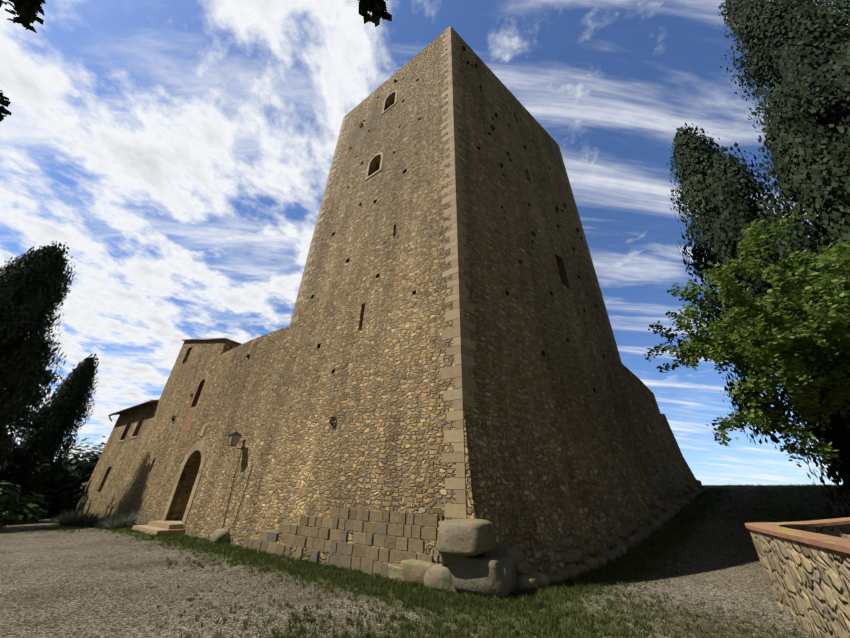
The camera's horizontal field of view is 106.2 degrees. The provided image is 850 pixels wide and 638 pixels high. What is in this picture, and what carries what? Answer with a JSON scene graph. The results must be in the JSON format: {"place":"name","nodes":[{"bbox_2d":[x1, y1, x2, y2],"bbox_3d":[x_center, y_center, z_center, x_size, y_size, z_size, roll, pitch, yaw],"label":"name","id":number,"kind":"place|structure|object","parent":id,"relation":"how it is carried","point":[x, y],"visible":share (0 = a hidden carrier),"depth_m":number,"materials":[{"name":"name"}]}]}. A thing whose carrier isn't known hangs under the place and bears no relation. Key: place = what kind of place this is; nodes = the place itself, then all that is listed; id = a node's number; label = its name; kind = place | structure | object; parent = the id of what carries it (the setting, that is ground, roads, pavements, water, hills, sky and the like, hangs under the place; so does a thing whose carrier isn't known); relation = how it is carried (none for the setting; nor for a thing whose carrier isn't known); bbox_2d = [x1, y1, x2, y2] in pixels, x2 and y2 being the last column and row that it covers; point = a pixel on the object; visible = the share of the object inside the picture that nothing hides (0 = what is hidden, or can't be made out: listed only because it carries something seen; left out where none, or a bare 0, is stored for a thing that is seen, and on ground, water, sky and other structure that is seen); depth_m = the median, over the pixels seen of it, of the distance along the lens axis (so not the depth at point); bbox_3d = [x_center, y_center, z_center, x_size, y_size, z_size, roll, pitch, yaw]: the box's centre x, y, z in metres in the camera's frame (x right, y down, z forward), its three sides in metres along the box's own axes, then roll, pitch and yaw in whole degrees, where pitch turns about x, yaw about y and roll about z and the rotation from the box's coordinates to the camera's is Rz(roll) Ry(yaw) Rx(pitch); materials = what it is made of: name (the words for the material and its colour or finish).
{"place":"outdoors","nodes":[
{"label":"outdoors","id":0,"kind":"place"},
{"bbox_2d":[0,0,847,484],"label":"sky","id":1,"kind":"structure","parent":0,"point":[181,152],"materials":[{"name":"blue"}]},
{"bbox_2d":[0,485,849,637],"bbox_3d":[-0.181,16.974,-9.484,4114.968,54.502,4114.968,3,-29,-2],"label":"ground","id":2,"kind":"structure","parent":0,"point":[73,584],"depth_m":6.29,"materials":[{"name":"grey gravel"}]},
{"bbox_2d":[0,507,9,528],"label":"shrub","id":3,"kind":"object","parent":2,"relation":"on","point":[6,516],"visible":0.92,"depth_m":16.94,"materials":[{"name":"green plant"}]},
{"bbox_2d":[0,480,51,525],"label":"fig shrub","id":4,"kind":"object","parent":2,"relation":"on","point":[17,507],"visible":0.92,"depth_m":20.52,"materials":[{"name":"green plant"}]},
{"bbox_2d":[0,368,57,488],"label":"bush","id":5,"kind":"object","parent":2,"relation":"on","point":[23,475],"visible":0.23,"depth_m":23.83,"materials":[{"name":"green plant"}]},
{"bbox_2d":[0,241,75,474],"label":"cypress tree","id":6,"kind":"object","parent":2,"relation":"on","point":[32,290],"visible":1,"depth_m":20.29,"materials":[{"name":"green plant"}]},
{"bbox_2d":[2,354,98,496],"bbox_3d":[-35.285,10.377,30.173,5.180,15.053,4.777,3,-29,-2],"label":"cypress tree","id":7,"kind":"object","parent":2,"relation":"on","point":[66,410],"visible":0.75,"depth_m":29.95,"materials":[{"name":"green plant"}]},
{"bbox_2d":[31,436,105,518],"bbox_3d":[-35.283,16.535,31.935,9.227,9.501,10.119,3,-29,-2],"label":"hedge","id":8,"kind":"object","parent":2,"relation":"on","point":[74,465],"visible":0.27,"depth_m":30.67,"materials":[{"name":"green plant"}]},
{"bbox_2d":[47,448,103,518],"bbox_3d":[-30.719,15.259,31.006,7.842,9.613,7.236,-6,-30,14],"label":"hedge","id":9,"kind":"object","parent":2,"relation":"on","point":[79,485],"visible":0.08,"depth_m":28.65,"materials":[{"name":"green plant"}]},
{"bbox_2d":[45,509,142,528],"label":"lavender plants","id":10,"kind":"object","parent":2,"relation":"on","point":[118,521],"visible":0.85,"depth_m":17.06,"materials":[{"name":"green plant"}]},
{"bbox_2d":[132,520,184,534],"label":"gate steps","id":11,"kind":"structure","parent":2,"relation":"on","point":[162,527],"depth_m":13.49,"materials":[{"name":"beige stone"}]},
{"bbox_2d":[74,326,289,543],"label":"range walls","id":12,"kind":"structure","parent":2,"relation":"on","point":[140,472],"depth_m":16.79,"materials":[{"name":"stone"}]},
{"bbox_2d":[81,495,91,503],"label":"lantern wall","id":13,"kind":"structure","parent":12,"relation":"attached to","point":[84,499],"depth_m":21.44,"materials":[{"name":"black metal"}]},
{"bbox_2d":[108,401,149,421],"bbox_3d":[-22.223,6.986,23.889,8.650,0.526,0.387,-18,-34,31],"label":"roof gutter","id":14,"kind":"object","parent":12,"relation":"attached to","point":[147,402],"visible":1,"depth_m":23.64,"materials":[{"name":"grey metal"}]},
{"bbox_2d":[112,338,240,414],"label":"roof tiles","id":15,"kind":"structure","parent":12,"relation":"on","point":[155,401],"depth_m":22.06,"materials":[{"name":"brown tile"}]},
{"bbox_2d":[180,376,205,433],"bbox_3d":[-13.142,4.924,18.410,1.020,3.256,0.304,-18,-34,31],"label":"window","id":16,"kind":"structure","parent":12,"relation":"attached to","point":[189,415],"depth_m":17.99,"materials":[{"name":"brown brick"}]},
{"bbox_2d":[218,449,253,541],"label":"wall cables","id":17,"kind":"object","parent":12,"relation":"attached to","point":[230,494],"depth_m":12.26,"materials":[{"name":"black metal"}]},
{"bbox_2d":[228,430,244,449],"bbox_3d":[-7.883,5.050,13.385,0.414,0.724,0.667,-18,-34,31],"label":"wall lantern","id":18,"kind":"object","parent":12,"relation":"attached to","point":[234,438],"depth_m":13.23,"materials":[{"name":"black metal"}]},
{"bbox_2d":[162,423,206,528],"bbox_3d":[-11.165,7.410,15.317,2.520,4.615,0.290,-18,-34,31],"label":"gate surround","id":19,"kind":"object","parent":2,"relation":"on","point":[200,446],"visible":0.5,"depth_m":15.23,"materials":[{"name":"beige stone"}]},
{"bbox_2d":[0,0,391,121],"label":"tree","id":20,"kind":"object","parent":2,"relation":"on","point":[27,10],"visible":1,"depth_m":4.79,"materials":[{"name":"green plant"}]},
{"bbox_2d":[3,483,849,637],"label":"grass tufts","id":21,"kind":"object","parent":2,"relation":"on","point":[403,591],"visible":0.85,"depth_m":5.91,"materials":[{"name":"green plant"}]},
{"bbox_2d":[233,30,636,545],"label":"tower","id":22,"kind":"structure","parent":2,"relation":"on","point":[365,358],"depth_m":12.70,"materials":[{"name":"stone"}]},
{"bbox_2d":[118,90,533,442],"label":"window surrounds","id":23,"kind":"object","parent":22,"relation":"attached to","point":[369,168],"visible":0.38,"depth_m":20.00,"materials":[{"name":"beige stone"}]},
{"bbox_2d":[254,508,442,564],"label":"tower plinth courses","id":24,"kind":"object","parent":22,"relation":"attached to","point":[429,548],"visible":0.23,"depth_m":8.36,"materials":[{"name":"beige stone"}]},
{"bbox_2d":[171,46,582,425],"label":"putlog holes","id":25,"kind":"object","parent":22,"relation":"on","point":[532,233],"visible":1,"depth_m":18.32,"materials":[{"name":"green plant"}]},
{"bbox_2d":[290,26,620,518],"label":"corner quoins","id":26,"kind":"object","parent":22,"relation":"attached to","point":[461,394],"visible":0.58,"depth_m":10.72,"materials":[{"name":"beige stone"}]},
{"bbox_2d":[210,477,708,599],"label":"foundation stones","id":27,"kind":"object","parent":2,"relation":"on","point":[461,545],"visible":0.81,"depth_m":7.58,"materials":[{"name":"beige stone"}]},
{"bbox_2d":[622,364,660,415],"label":"curtain wall","id":28,"kind":"structure","parent":2,"relation":"on","point":[643,399],"depth_m":16.68,"materials":[{"name":"stone"}]},
{"bbox_2d":[644,211,849,466],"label":"broadleaf tree","id":29,"kind":"object","parent":2,"relation":"on","point":[796,345],"visible":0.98,"depth_m":8.84,"materials":[{"name":"green plant"}]},
{"bbox_2d":[666,122,849,516],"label":"cypress tree","id":30,"kind":"object","parent":2,"relation":"on","point":[717,190],"visible":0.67,"depth_m":13.99,"materials":[{"name":"green plant"}]},
{"bbox_2d":[717,0,849,148],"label":"cypress tree","id":31,"kind":"object","parent":2,"relation":"on","point":[799,51],"visible":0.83,"depth_m":15.23,"materials":[{"name":"green plant"}]},
{"bbox_2d":[749,524,849,637],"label":"garden wall","id":32,"kind":"structure","parent":2,"relation":"on","point":[809,585],"depth_m":4.60,"materials":[{"name":"stone"}]},
{"bbox_2d":[745,517,849,552],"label":"wall coping","id":33,"kind":"object","parent":32,"relation":"on","point":[782,529],"visible":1,"depth_m":5.25,"materials":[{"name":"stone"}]},
{"bbox_2d":[758,108,849,380],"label":"cypress tree","id":34,"kind":"object","parent":2,"relation":"on","point":[811,170],"visible":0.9,"depth_m":11.47,"materials":[{"name":"green plant"}]},
{"bbox_2d":[463,404,698,590],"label":"tower base wall","id":35,"kind":"structure","parent":0,"point":[537,491],"depth_m":9.40,"materials":[{"name":"brown stone"}]}
]}

